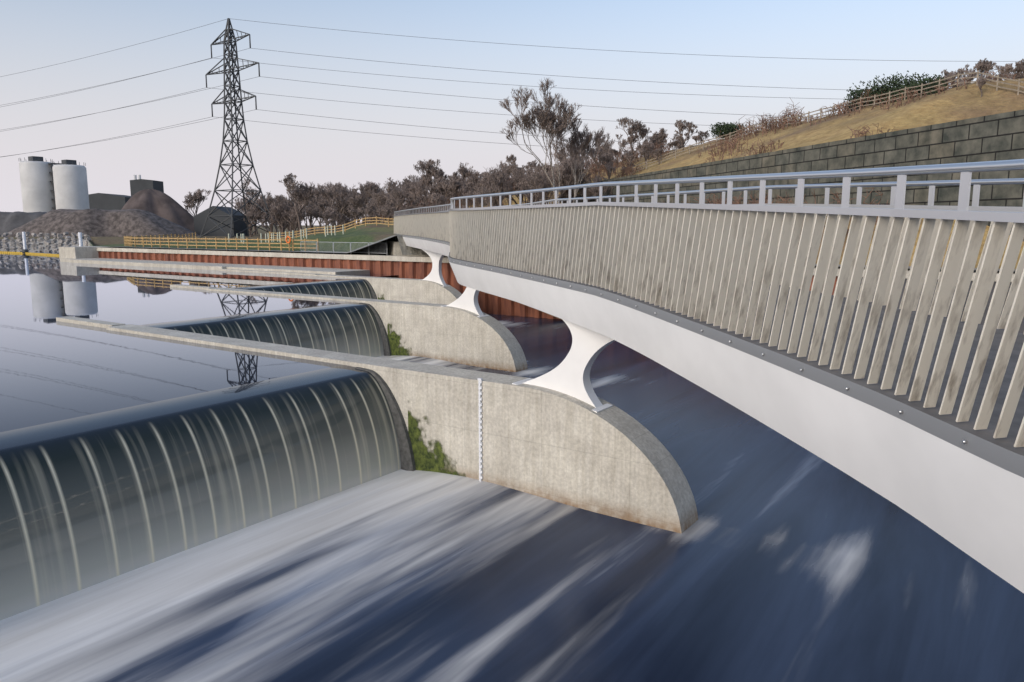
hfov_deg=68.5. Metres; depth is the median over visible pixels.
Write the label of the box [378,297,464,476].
pier moss
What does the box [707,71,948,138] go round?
gorse shrubs
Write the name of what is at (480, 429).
gauge
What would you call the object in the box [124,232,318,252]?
timber fence
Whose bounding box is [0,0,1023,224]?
sky
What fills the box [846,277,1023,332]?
downstream bank wall
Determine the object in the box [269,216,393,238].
timber ramp fence
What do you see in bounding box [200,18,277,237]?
pylon tower
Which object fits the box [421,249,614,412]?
bridge columns
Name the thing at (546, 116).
birch trees
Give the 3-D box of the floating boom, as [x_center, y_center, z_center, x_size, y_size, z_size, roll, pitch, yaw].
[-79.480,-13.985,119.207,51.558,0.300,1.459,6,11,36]
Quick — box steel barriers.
[300,241,386,254]
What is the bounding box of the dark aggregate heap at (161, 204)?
[121,189,193,231]
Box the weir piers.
[56,269,697,533]
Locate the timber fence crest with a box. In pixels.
[554,70,1023,203]
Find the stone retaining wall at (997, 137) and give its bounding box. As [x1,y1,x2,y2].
[574,109,1023,272]
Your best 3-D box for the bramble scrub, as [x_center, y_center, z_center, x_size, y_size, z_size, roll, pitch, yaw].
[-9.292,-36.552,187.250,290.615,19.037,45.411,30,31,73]
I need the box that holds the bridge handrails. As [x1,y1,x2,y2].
[393,159,1023,443]
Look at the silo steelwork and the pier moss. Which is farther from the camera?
the silo steelwork
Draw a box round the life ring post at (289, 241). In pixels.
[285,236,290,252]
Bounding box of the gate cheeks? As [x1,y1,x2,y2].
[355,279,415,470]
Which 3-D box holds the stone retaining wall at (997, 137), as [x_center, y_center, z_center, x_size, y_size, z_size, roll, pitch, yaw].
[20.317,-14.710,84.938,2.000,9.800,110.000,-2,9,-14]
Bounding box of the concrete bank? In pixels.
[59,240,1014,318]
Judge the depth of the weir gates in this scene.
16.48 m
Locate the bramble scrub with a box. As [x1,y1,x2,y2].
[373,71,1016,235]
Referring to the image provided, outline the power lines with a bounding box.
[0,19,1022,156]
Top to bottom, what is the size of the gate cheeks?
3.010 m
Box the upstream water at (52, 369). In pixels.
[0,237,394,431]
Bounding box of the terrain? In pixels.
[0,78,1023,270]
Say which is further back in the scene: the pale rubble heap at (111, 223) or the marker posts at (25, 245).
the pale rubble heap at (111, 223)
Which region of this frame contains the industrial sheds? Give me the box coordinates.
[89,179,248,235]
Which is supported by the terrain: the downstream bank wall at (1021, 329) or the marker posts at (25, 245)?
the marker posts at (25, 245)
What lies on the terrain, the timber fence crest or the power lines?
the timber fence crest
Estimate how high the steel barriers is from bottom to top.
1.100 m
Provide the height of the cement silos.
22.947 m
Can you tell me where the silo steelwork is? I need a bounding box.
[24,156,85,209]
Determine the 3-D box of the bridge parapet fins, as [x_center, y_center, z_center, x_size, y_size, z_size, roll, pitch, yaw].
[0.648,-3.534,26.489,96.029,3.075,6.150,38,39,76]
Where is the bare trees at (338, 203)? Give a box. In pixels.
[182,58,1023,236]
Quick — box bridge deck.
[394,234,1023,592]
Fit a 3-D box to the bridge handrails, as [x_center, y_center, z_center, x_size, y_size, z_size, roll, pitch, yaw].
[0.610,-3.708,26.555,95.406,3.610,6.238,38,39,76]
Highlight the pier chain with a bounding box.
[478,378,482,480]
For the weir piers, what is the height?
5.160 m
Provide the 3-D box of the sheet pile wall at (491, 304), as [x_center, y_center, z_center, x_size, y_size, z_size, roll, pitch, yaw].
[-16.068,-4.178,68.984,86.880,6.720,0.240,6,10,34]
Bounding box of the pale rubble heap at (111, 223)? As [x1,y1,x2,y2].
[1,209,199,236]
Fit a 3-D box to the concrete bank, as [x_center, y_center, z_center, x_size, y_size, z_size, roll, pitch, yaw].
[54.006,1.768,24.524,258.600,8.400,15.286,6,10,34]
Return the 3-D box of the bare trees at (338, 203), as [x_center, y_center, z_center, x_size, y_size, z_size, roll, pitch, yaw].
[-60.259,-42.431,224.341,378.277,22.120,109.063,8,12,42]
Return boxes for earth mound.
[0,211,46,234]
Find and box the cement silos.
[19,161,89,212]
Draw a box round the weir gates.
[0,278,400,619]
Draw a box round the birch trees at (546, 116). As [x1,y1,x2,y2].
[499,78,614,202]
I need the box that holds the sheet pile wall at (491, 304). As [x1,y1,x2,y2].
[98,251,837,318]
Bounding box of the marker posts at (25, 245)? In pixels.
[22,232,82,248]
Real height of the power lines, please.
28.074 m
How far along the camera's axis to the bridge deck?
8.05 m
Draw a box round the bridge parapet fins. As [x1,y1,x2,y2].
[394,205,1023,446]
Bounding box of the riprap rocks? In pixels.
[0,232,90,251]
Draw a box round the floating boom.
[0,251,58,255]
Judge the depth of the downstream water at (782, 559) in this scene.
13.93 m
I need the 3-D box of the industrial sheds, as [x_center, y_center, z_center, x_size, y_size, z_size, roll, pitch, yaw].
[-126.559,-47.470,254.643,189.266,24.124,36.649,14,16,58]
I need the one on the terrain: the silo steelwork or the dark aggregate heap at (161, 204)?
the dark aggregate heap at (161, 204)
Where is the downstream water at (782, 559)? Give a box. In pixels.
[0,313,1023,681]
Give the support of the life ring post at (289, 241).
on the terrain
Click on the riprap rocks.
(13, 243)

